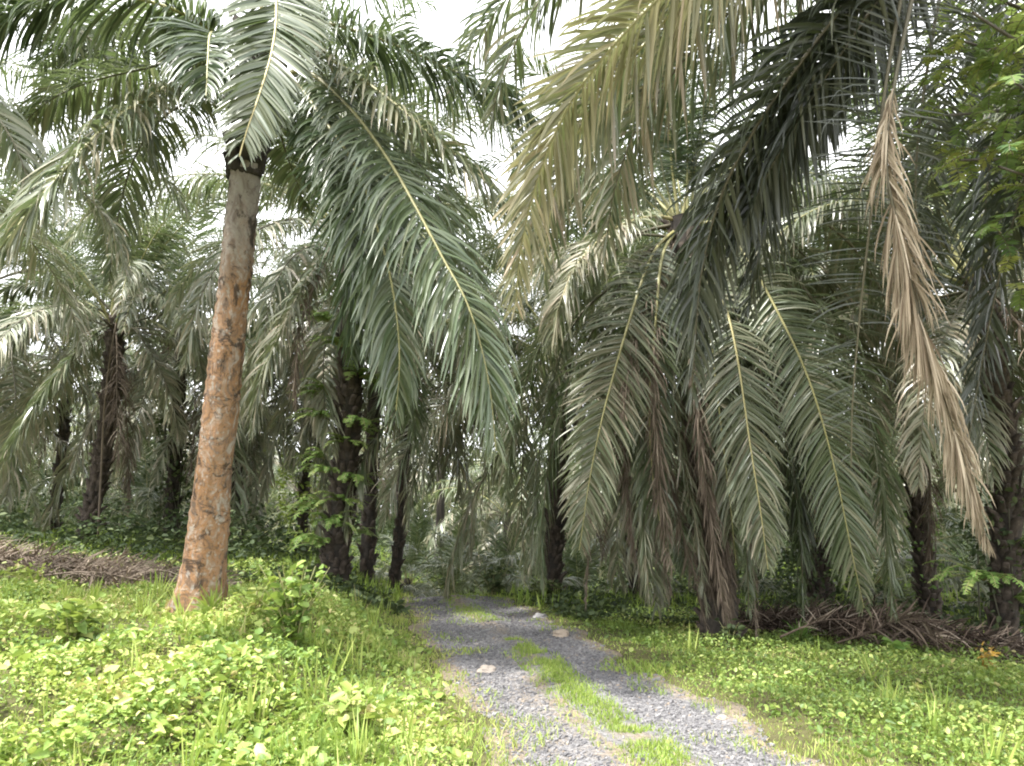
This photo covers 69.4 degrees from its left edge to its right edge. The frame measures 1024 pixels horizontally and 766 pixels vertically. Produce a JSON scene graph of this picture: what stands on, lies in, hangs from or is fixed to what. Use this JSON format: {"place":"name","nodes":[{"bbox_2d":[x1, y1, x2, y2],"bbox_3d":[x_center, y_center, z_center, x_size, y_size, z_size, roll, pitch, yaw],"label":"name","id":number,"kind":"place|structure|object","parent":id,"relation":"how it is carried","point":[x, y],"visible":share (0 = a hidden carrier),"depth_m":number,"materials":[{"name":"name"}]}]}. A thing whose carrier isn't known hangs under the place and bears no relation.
{"place":"outdoors","nodes":[
{"label":"outdoors","id":0,"kind":"place"},
{"bbox_2d":[0,0,1022,523],"label":"sky","id":1,"kind":"structure","parent":0,"point":[442,30],"materials":[{"name":"white"}]},
{"bbox_2d":[0,526,1023,765],"bbox_3d":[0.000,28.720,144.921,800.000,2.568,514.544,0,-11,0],"label":"ground","id":2,"kind":"structure","parent":0,"point":[766,729],"depth_m":6.31,"materials":[{"name":"green plant"}]},
{"bbox_2d":[0,558,51,583],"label":"shrub","id":3,"kind":"object","parent":2,"relation":"on","point":[21,571],"visible":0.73,"depth_m":10.51,"materials":[{"name":"green plant"}]},
{"bbox_2d":[2,375,57,475],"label":"oil palm","id":4,"kind":"object","parent":2,"relation":"on","point":[47,466],"visible":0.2,"depth_m":27.87,"materials":[{"name":"green plant"}]},
{"bbox_2d":[5,448,65,517],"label":"oil palm","id":5,"kind":"object","parent":2,"relation":"on","point":[41,470],"depth_m":49.96,"materials":[{"name":"green plant"}]},
{"bbox_2d":[0,346,86,507],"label":"oil palm","id":6,"kind":"object","parent":2,"relation":"on","point":[76,418],"visible":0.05,"depth_m":35.37,"materials":[{"name":"green plant"}]},
{"bbox_2d":[9,348,89,488],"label":"oil palm","id":7,"kind":"object","parent":2,"relation":"on","point":[51,460],"visible":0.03,"depth_m":42.79,"materials":[{"name":"green plant"}]},
{"bbox_2d":[0,456,121,530],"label":"young oil palm","id":8,"kind":"object","parent":2,"relation":"on","point":[45,488],"visible":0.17,"depth_m":27.19,"materials":[{"name":"green plant"}]},
{"bbox_2d":[28,592,114,643],"bbox_3d":[-4.127,2.209,6.858,0.687,0.507,0.489,0,-11,0],"label":"shrub","id":9,"kind":"object","parent":2,"relation":"on","point":[71,612],"visible":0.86,"depth_m":6.79,"materials":[{"name":"green plant"}]},
{"bbox_2d":[0,288,144,531],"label":"oil palm","id":10,"kind":"object","parent":2,"relation":"on","point":[62,450],"visible":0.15,"depth_m":23.03,"materials":[{"name":"green plant"}]},
{"bbox_2d":[0,128,173,519],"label":"oil palm","id":11,"kind":"object","parent":2,"relation":"on","point":[26,381],"visible":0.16,"depth_m":18.41,"materials":[{"name":"green plant"}]},
{"bbox_2d":[0,0,193,362],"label":"oil palm","id":12,"kind":"object","parent":2,"relation":"on","point":[18,126],"visible":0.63,"depth_m":9.41,"materials":[{"name":"green plant"}]},
{"bbox_2d":[0,219,203,533],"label":"oil palm","id":13,"kind":"object","parent":2,"relation":"on","point":[64,433],"visible":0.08,"depth_m":23.84,"materials":[{"name":"green plant"}]},
{"bbox_2d":[46,401,165,516],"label":"oil palm","id":14,"kind":"object","parent":2,"relation":"on","point":[113,486],"visible":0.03,"depth_m":51.34,"materials":[{"name":"green plant"}]},
{"bbox_2d":[27,414,196,533],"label":"young oil palm","id":15,"kind":"object","parent":2,"relation":"on","point":[144,489],"visible":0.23,"depth_m":23.59,"materials":[{"name":"green plant"}]},
{"bbox_2d":[38,343,202,526],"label":"oil palm","id":16,"kind":"object","parent":2,"relation":"on","point":[118,440],"depth_m":39.71,"materials":[{"name":"green plant"}]},
{"bbox_2d":[59,382,191,486],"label":"oil palm","id":17,"kind":"object","parent":2,"relation":"on","point":[85,454],"depth_m":48.35,"materials":[{"name":"green plant"}]},
{"bbox_2d":[0,532,256,590],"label":"frond heap","id":18,"kind":"object","parent":2,"relation":"on","point":[117,572],"visible":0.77,"depth_m":11.41,"materials":[{"name":"brown plant"}]},
{"bbox_2d":[47,328,271,512],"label":"oil palm","id":19,"kind":"object","parent":2,"relation":"on","point":[116,473],"visible":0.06,"depth_m":34.33,"materials":[{"name":"green plant"}]},
{"bbox_2d":[0,150,319,548],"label":"oil palm","id":20,"kind":"object","parent":2,"relation":"on","point":[144,259],"visible":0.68,"depth_m":16.08,"materials":[{"name":"green plant"}]},
{"bbox_2d":[97,323,116,534],"bbox_3d":[-8.845,0.979,16.082,0.123,4.550,0.744,5,-12,-24],"label":"hanging vine","id":21,"kind":"object","parent":20,"relation":"hanging from","point":[102,441],"visible":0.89,"depth_m":15.99,"materials":[{"name":"plant"}]},
{"bbox_2d":[0,165,331,547],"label":"oil palm","id":22,"kind":"object","parent":2,"relation":"on","point":[152,398],"visible":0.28,"depth_m":18.86,"materials":[{"name":"green plant"}]},
{"bbox_2d":[137,412,199,540],"bbox_3d":[-9.150,2.718,20.230,1.829,3.668,2.170,0,-11,0],"label":"climbing vine","id":23,"kind":"object","parent":22,"relation":"attached to","point":[176,462],"visible":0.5,"depth_m":19.82,"materials":[{"name":"green plant"}]},
{"bbox_2d":[190,589,227,615],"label":"grass tuft","id":24,"kind":"object","parent":2,"relation":"on","point":[210,601],"visible":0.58,"depth_m":7.97,"materials":[{"name":"green plant"}]},
{"bbox_2d":[0,532,475,765],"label":"creeper leaves","id":25,"kind":"object","parent":2,"relation":"on","point":[229,652],"visible":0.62,"depth_m":5.60,"materials":[{"name":"green plant"}]},
{"bbox_2d":[60,266,423,545],"bbox_3d":[-7.701,0.724,21.871,9.454,8.608,8.991,-8,-13,38],"label":"oil palm","id":26,"kind":"object","parent":2,"relation":"on","point":[161,457],"visible":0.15,"depth_m":20.40,"materials":[{"name":"green plant"}]},
{"bbox_2d":[226,586,267,628],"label":"shrub","id":27,"kind":"object","parent":2,"relation":"on","point":[254,598],"visible":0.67,"depth_m":7.36,"materials":[{"name":"green plant"}]},
{"bbox_2d":[165,380,335,537],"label":"oil palm","id":28,"kind":"object","parent":2,"relation":"on","point":[291,484],"visible":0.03,"depth_m":37.77,"materials":[{"name":"green plant"}]},
{"bbox_2d":[180,464,325,550],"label":"young oil palm","id":29,"kind":"object","parent":2,"relation":"on","point":[270,505],"visible":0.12,"depth_m":30.23,"materials":[{"name":"green plant"}]},
{"bbox_2d":[0,0,542,613],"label":"tall palm","id":30,"kind":"object","parent":2,"relation":"on","point":[236,66],"visible":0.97,"depth_m":7.40,"materials":[{"name":"green plant"}]},
{"bbox_2d":[259,560,329,659],"bbox_3d":[-2.019,2.073,6.773,0.664,0.915,0.702,0,-11,0],"label":"shrub","id":31,"kind":"object","parent":2,"relation":"on","point":[293,606],"visible":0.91,"depth_m":6.63,"materials":[{"name":"green plant"}]},
{"bbox_2d":[148,240,441,556],"bbox_3d":[-6.993,0.423,24.713,9.166,11.558,8.996,3,-11,-14],"label":"oil palm","id":32,"kind":"object","parent":2,"relation":"on","point":[303,478],"visible":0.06,"depth_m":23.32,"materials":[{"name":"green plant"}]},
{"bbox_2d":[263,447,328,558],"bbox_3d":[-7.076,4.208,24.889,2.433,3.949,2.676,0,-11,0],"label":"climbing vine","id":33,"kind":"object","parent":32,"relation":"attached to","point":[281,473],"visible":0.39,"depth_m":24.66,"materials":[{"name":"green plant"}]},
{"bbox_2d":[62,0,565,580],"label":"oil palm","id":34,"kind":"object","parent":2,"relation":"on","point":[336,558],"visible":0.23,"depth_m":13.08,"materials":[{"name":"green plant"}]},
{"bbox_2d":[279,494,322,519],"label":"fern","id":35,"kind":"object","parent":34,"relation":"attached to","point":[312,502],"visible":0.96,"depth_m":13.57,"materials":[{"name":"green plant"}]},
{"bbox_2d":[285,378,327,401],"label":"fern","id":36,"kind":"object","parent":34,"relation":"attached to","point":[321,385],"visible":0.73,"depth_m":13.74,"materials":[{"name":"green plant"}]},
{"bbox_2d":[283,532,330,551],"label":"fern","id":37,"kind":"object","parent":34,"relation":"attached to","point":[312,538],"visible":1,"depth_m":13.44,"materials":[{"name":"green plant"}]},
{"bbox_2d":[286,408,330,421],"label":"fern","id":38,"kind":"object","parent":34,"relation":"attached to","point":[315,412],"visible":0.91,"depth_m":13.45,"materials":[{"name":"green plant"}]},
{"bbox_2d":[292,447,324,464],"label":"fern","id":39,"kind":"object","parent":34,"relation":"attached to","point":[318,454],"visible":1,"depth_m":13.72,"materials":[{"name":"green plant"}]},
{"bbox_2d":[293,309,333,322],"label":"fern","id":40,"kind":"object","parent":34,"relation":"attached to","point":[326,317],"visible":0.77,"depth_m":13.68,"materials":[{"name":"green plant"}]},
{"bbox_2d":[294,463,339,476],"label":"fern","id":41,"kind":"object","parent":34,"relation":"attached to","point":[324,469],"visible":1,"depth_m":13.39,"materials":[{"name":"green plant"}]},
{"bbox_2d":[290,510,358,533],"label":"fern","id":42,"kind":"object","parent":34,"relation":"attached to","point":[334,519],"visible":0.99,"depth_m":13.31,"materials":[{"name":"green plant"}]},
{"bbox_2d":[304,335,360,346],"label":"fern","id":43,"kind":"object","parent":34,"relation":"attached to","point":[335,339],"visible":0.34,"depth_m":13.49,"materials":[{"name":"green plant"}]},
{"bbox_2d":[312,490,378,509],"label":"fern","id":44,"kind":"object","parent":34,"relation":"attached to","point":[342,496],"visible":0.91,"depth_m":13.37,"materials":[{"name":"green plant"}]},
{"bbox_2d":[323,432,374,448],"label":"fern","id":45,"kind":"object","parent":34,"relation":"attached to","point":[353,441],"visible":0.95,"depth_m":13.42,"materials":[{"name":"green plant"}]},
{"bbox_2d":[335,524,381,540],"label":"fern","id":46,"kind":"object","parent":34,"relation":"attached to","point":[367,531],"visible":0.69,"depth_m":13.65,"materials":[{"name":"green plant"}]},
{"bbox_2d":[337,472,388,488],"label":"fern","id":47,"kind":"object","parent":34,"relation":"attached to","point":[354,476],"visible":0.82,"depth_m":13.42,"materials":[{"name":"green plant"}]},
{"bbox_2d":[342,360,384,385],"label":"fern","id":48,"kind":"object","parent":34,"relation":"attached to","point":[363,376],"visible":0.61,"depth_m":13.62,"materials":[{"name":"green plant"}]},
{"bbox_2d":[343,415,395,435],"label":"fern","id":49,"kind":"object","parent":34,"relation":"attached to","point":[368,422],"visible":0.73,"depth_m":13.52,"materials":[{"name":"green plant"}]},
{"bbox_2d":[271,461,360,529],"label":"oil palm","id":50,"kind":"object","parent":2,"relation":"on","point":[317,478],"visible":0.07,"depth_m":57.36,"materials":[{"name":"green plant"}]},
{"bbox_2d":[294,412,398,524],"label":"oil palm","id":51,"kind":"object","parent":2,"relation":"on","point":[356,510],"visible":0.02,"depth_m":53.52,"materials":[{"name":"green plant"}]},
{"bbox_2d":[172,76,533,583],"bbox_3d":[-3.533,-0.650,18.320,9.089,12.417,9.371,5,-12,-24],"label":"oil palm","id":52,"kind":"object","parent":2,"relation":"on","point":[368,554],"visible":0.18,"depth_m":16.52,"materials":[{"name":"green plant"}]},
{"bbox_2d":[315,681,397,730],"bbox_3d":[-1.117,2.313,5.244,0.541,0.386,0.468,4,-11,-22],"label":"leafy plant","id":53,"kind":"object","parent":2,"relation":"on","point":[347,703],"visible":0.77,"depth_m":5.21,"materials":[{"name":"green plant"}]},
{"bbox_2d":[309,409,426,523],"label":"oil palm","id":54,"kind":"object","parent":2,"relation":"on","point":[363,451],"visible":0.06,"depth_m":46.95,"materials":[{"name":"green plant"}]},
{"bbox_2d":[199,179,540,592],"bbox_3d":[-3.027,0.196,20.081,10.893,12.232,8.351,0,-11,0],"label":"oil palm","id":55,"kind":"object","parent":2,"relation":"on","point":[397,561],"visible":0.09,"depth_m":19.85,"materials":[{"name":"green plant"}]},
{"bbox_2d":[359,409,451,516],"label":"oil palm","id":56,"kind":"object","parent":2,"relation":"on","point":[397,480],"visible":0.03,"depth_m":58.91,"materials":[{"name":"green plant"}]},
{"bbox_2d":[352,500,482,596],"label":"young oil palm","id":57,"kind":"object","parent":2,"relation":"on","point":[409,580],"visible":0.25,"depth_m":26.68,"materials":[{"name":"green plant"}]},
{"bbox_2d":[361,375,522,565],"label":"oil palm","id":58,"kind":"object","parent":2,"relation":"on","point":[439,508],"visible":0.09,"depth_m":39.83,"materials":[{"name":"green plant"}]},
{"bbox_2d":[414,453,494,527],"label":"oil palm","id":59,"kind":"object","parent":2,"relation":"on","point":[431,509],"visible":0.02,"depth_m":64.43,"materials":[{"name":"green plant"}]},
{"bbox_2d":[375,500,534,596],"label":"young oil palm","id":60,"kind":"object","parent":2,"relation":"on","point":[427,592],"visible":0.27,"depth_m":22.50,"materials":[{"name":"green plant"}]},
{"bbox_2d":[410,459,524,554],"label":"oil palm","id":61,"kind":"object","parent":2,"relation":"on","point":[451,533],"visible":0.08,"depth_m":51.17,"materials":[{"name":"green plant"}]},
{"bbox_2d":[411,507,568,597],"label":"young oil palm","id":62,"kind":"object","parent":2,"relation":"on","point":[512,577],"visible":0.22,"depth_m":20.82,"materials":[{"name":"green plant"}]},
{"bbox_2d":[476,563,512,596],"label":"bush","id":63,"kind":"object","parent":2,"relation":"on","point":[493,583],"visible":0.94,"depth_m":15.88,"materials":[{"name":"green plant"}]},
{"bbox_2d":[445,412,551,548],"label":"oil palm","id":64,"kind":"object","parent":2,"relation":"on","point":[491,506],"visible":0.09,"depth_m":47.36,"materials":[{"name":"green plant"}]},
{"bbox_2d":[10,437,992,547],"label":"wood","id":65,"kind":"object","parent":2,"relation":"on","point":[42,474],"visible":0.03,"depth_m":60.96,"materials":[{"name":"green plant"}]},
{"bbox_2d":[480,469,525,550],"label":"oil palm","id":66,"kind":"object","parent":2,"relation":"on","point":[501,529],"visible":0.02,"depth_m":58.69,"materials":[{"name":"green plant"}]},
{"bbox_2d":[413,429,604,589],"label":"oil palm","id":67,"kind":"object","parent":2,"relation":"on","point":[488,512],"visible":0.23,"depth_m":33.28,"materials":[{"name":"green plant"}]},
{"bbox_2d":[0,478,1023,635],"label":"undergrowth","id":68,"kind":"object","parent":2,"relation":"on","point":[152,529],"visible":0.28,"depth_m":15.24,"materials":[{"name":"green plant"}]},
{"bbox_2d":[314,184,761,622],"bbox_3d":[0.916,0.191,16.117,9.204,9.663,9.609,0,-11,0],"label":"oil palm","id":69,"kind":"object","parent":2,"relation":"on","point":[555,537],"visible":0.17,"depth_m":14.71,"materials":[{"name":"green plant"}]},
{"bbox_2d":[529,577,564,596],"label":"bush","id":70,"kind":"object","parent":2,"relation":"on","point":[536,585],"visible":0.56,"depth_m":14.73,"materials":[{"name":"green plant"}]},
{"bbox_2d":[518,422,619,570],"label":"oil palm","id":71,"kind":"object","parent":2,"relation":"on","point":[572,473],"visible":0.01,"depth_m":39.84,"materials":[{"name":"green plant"}]},
{"bbox_2d":[473,497,689,595],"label":"young oil palm","id":72,"kind":"object","parent":2,"relation":"on","point":[580,564],"visible":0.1,"depth_m":19.56,"materials":[{"name":"green plant"}]},
{"bbox_2d":[475,371,751,592],"bbox_3d":[3.702,3.786,27.291,9.591,9.299,8.954,2,-11,-13],"label":"oil palm","id":73,"kind":"object","parent":2,"relation":"on","point":[603,571],"visible":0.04,"depth_m":28.54,"materials":[{"name":"green plant"}]},
{"bbox_2d":[440,143,870,597],"bbox_3d":[3.081,-0.246,17.725,9.456,11.836,9.210,0,-11,0],"label":"oil palm","id":74,"kind":"object","parent":2,"relation":"on","point":[613,554],"visible":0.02,"depth_m":15.41,"materials":[{"name":"green plant"}]},
{"bbox_2d":[437,0,927,645],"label":"oil palm","id":75,"kind":"object","parent":2,"relation":"on","point":[711,480],"visible":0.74,"depth_m":10.06,"materials":[{"name":"green plant"}]},
{"bbox_2d":[584,477,848,601],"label":"young oil palm","id":76,"kind":"object","parent":2,"relation":"on","point":[759,581],"visible":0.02,"depth_m":17.24,"materials":[{"name":"green plant"}]},
{"bbox_2d":[714,618,745,648],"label":"leafy plant","id":77,"kind":"object","parent":2,"relation":"on","point":[730,629],"visible":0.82,"depth_m":9.86,"materials":[{"name":"green plant"}]},
{"bbox_2d":[439,0,1023,557],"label":"oil palm","id":78,"kind":"object","parent":2,"relation":"on","point":[817,82],"visible":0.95,"depth_m":6.80,"materials":[{"name":"green plant"}]},
{"bbox_2d":[613,113,931,577],"bbox_3d":[7.299,-0.579,21.208,8.680,13.971,8.547,3,-11,-17],"label":"oil palm","id":79,"kind":"object","parent":2,"relation":"on","point":[768,383],"depth_m":21.75,"materials":[{"name":"green plant"}]},
{"bbox_2d":[543,600,1023,765],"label":"ground cover","id":80,"kind":"object","parent":2,"relation":"on","point":[993,710],"visible":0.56,"depth_m":7.42,"materials":[{"name":"green plant"}]},
{"bbox_2d":[554,158,1023,605],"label":"oil palm","id":81,"kind":"object","parent":2,"relation":"on","point":[821,569],"visible":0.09,"depth_m":14.39,"materials":[{"name":"green plant"}]},
{"bbox_2d":[763,452,876,607],"bbox_3d":[6.191,3.067,14.995,2.113,3.288,2.113,-6,-12,30],"label":"climbing vine","id":82,"kind":"object","parent":81,"relation":"attached to","point":[837,590],"visible":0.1,"depth_m":14.71,"materials":[{"name":"green plant"}]},
{"bbox_2d":[777,618,820,641],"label":"leafy plant","id":83,"kind":"object","parent":2,"relation":"on","point":[803,632],"visible":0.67,"depth_m":10.61,"materials":[{"name":"green plant"}]},
{"bbox_2d":[671,151,1023,623],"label":"oil palm","id":84,"kind":"object","parent":2,"relation":"on","point":[918,506],"visible":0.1,"depth_m":12.57,"materials":[{"name":"green plant"}]},
{"bbox_2d":[896,465,948,616],"bbox_3d":[7.848,3.126,14.195,0.892,3.147,1.267,-4,-11,20],"label":"climbing vine","id":85,"kind":"object","parent":84,"relation":"attached to","point":[920,548],"visible":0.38,"depth_m":14.02,"materials":[{"name":"green plant"}]},
{"bbox_2d":[696,591,1023,666],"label":"frond heap","id":86,"kind":"object","parent":2,"relation":"on","point":[848,621],"visible":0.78,"depth_m":10.35,"materials":[{"name":"brown plant"}]},
{"bbox_2d":[734,440,990,605],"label":"young oil palm","id":87,"kind":"object","parent":2,"relation":"on","point":[907,556],"visible":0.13,"depth_m":17.50,"materials":[{"name":"green plant"}]},
{"bbox_2d":[706,1,1023,639],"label":"oil palm","id":88,"kind":"object","parent":2,"relation":"on","point":[999,563],"visible":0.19,"depth_m":10.98,"materials":[{"name":"green plant"}]},
{"bbox_2d":[922,560,1023,594],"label":"fern","id":89,"kind":"object","parent":88,"relation":"attached to","point":[974,576],"visible":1,"depth_m":10.77,"materials":[{"name":"green plant"}]},
{"bbox_2d":[950,483,1023,635],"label":"climbing vine","id":90,"kind":"object","parent":88,"relation":"attached to","point":[973,552],"visible":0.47,"depth_m":11.03,"materials":[{"name":"green plant"}]},
{"bbox_2d":[777,398,986,554],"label":"oil palm","id":91,"kind":"object","parent":2,"relation":"on","point":[935,480],"visible":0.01,"depth_m":32.99,"materials":[{"name":"green plant"}]},
{"bbox_2d":[776,383,989,573],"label":"oil palm","id":92,"kind":"object","parent":2,"relation":"on","point":[902,546],"visible":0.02,"depth_m":26.65,"materials":[{"name":"green plant"}]},
{"bbox_2d":[880,636,912,660],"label":"leafy plant","id":93,"kind":"object","parent":2,"relation":"on","point":[898,644],"visible":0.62,"depth_m":9.58,"materials":[{"name":"green plant"}]},
{"bbox_2d":[909,681,929,708],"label":"leafy plant","id":94,"kind":"object","parent":2,"relation":"on","point":[915,687],"visible":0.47,"depth_m":7.00,"materials":[{"name":"green plant"}]},
{"bbox_2d":[880,465,989,550],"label":"oil palm","id":95,"kind":"object","parent":2,"relation":"on","point":[948,510],"visible":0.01,"depth_m":44.65,"materials":[{"name":"green plant"}]},
{"bbox_2d":[861,287,1023,568],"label":"oil palm","id":96,"kind":"object","parent":2,"relation":"on","point":[948,502],"visible":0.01,"depth_m":19.46,"materials":[{"name":"green plant"}]},
{"bbox_2d":[874,0,1023,310],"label":"feathery tree","id":97,"kind":"object","parent":2,"relation":"on","point":[993,56],"visible":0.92,"depth_m":6.95,"materials":[{"name":"green plant"}]},
{"bbox_2d":[877,469,1023,614],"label":"young oil palm","id":98,"kind":"object","parent":2,"relation":"on","point":[958,580],"visible":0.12,"depth_m":15.96,"materials":[{"name":"green plant"}]},
{"bbox_2d":[897,79,1023,423],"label":"oil palm","id":99,"kind":"object","parent":2,"relation":"on","point":[1009,335],"visible":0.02,"depth_m":14.69,"materials":[{"name":"green plant"}]},
{"bbox_2d":[975,641,999,670],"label":"orange plant","id":100,"kind":"object","parent":2,"relation":"on","point":[985,654],"visible":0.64,"depth_m":8.92,"materials":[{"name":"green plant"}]},
{"bbox_2d":[401,594,829,765],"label":"gravel path","id":101,"kind":"structure","parent":0,"point":[603,734],"depth_m":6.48,"materials":[{"name":"grey gravel"}]},
{"bbox_2d":[476,664,495,672],"bbox_3d":[-0.265,3.040,7.820,0.216,0.113,0.154,-3,-11,15],"label":"rock","id":102,"kind":"object","parent":101,"relation":"on","point":[485,668],"visible":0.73,"depth_m":7.78,"materials":[{"name":"stone"}]},
{"bbox_2d":[552,629,568,637],"bbox_3d":[0.679,3.474,10.206,0.251,0.153,0.219,0,-11,0],"label":"rock","id":103,"kind":"object","parent":101,"relation":"on","point":[560,633],"visible":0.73,"depth_m":10.14,"materials":[{"name":"stone"}]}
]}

